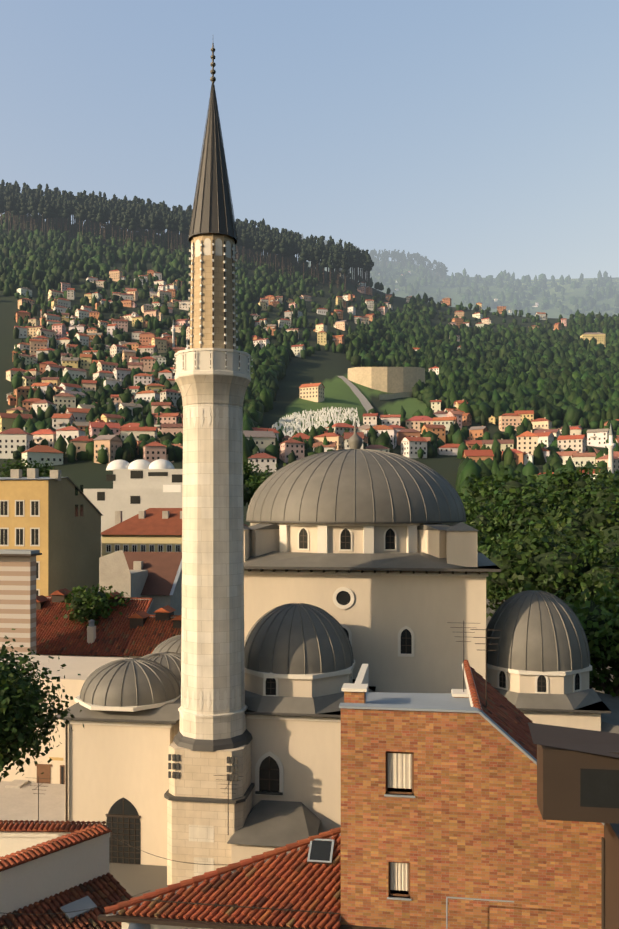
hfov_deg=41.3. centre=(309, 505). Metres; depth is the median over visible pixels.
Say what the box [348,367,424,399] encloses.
bastion wall
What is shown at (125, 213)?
crest pines
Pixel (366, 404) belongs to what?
hill road
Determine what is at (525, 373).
forest
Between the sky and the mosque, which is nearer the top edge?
the sky
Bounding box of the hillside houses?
[0,270,618,479]
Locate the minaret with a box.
[164,43,254,884]
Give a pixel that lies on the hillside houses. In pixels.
(411, 441)
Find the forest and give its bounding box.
[0,212,618,507]
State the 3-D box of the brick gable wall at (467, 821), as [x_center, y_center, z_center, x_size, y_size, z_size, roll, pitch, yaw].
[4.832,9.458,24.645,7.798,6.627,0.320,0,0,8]
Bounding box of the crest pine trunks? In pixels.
[0,206,445,292]
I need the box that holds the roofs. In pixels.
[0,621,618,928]
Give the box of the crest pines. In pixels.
[0,180,447,274]
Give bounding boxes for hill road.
[338,376,379,417]
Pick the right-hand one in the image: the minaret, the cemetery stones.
the cemetery stones
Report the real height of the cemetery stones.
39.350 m
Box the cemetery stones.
[272,407,359,436]
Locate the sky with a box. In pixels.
[0,0,618,279]
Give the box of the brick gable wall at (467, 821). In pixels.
[341,708,603,928]
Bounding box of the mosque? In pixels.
[56,417,618,865]
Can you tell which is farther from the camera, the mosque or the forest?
the forest
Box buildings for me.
[0,459,247,823]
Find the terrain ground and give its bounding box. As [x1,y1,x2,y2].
[0,216,618,920]

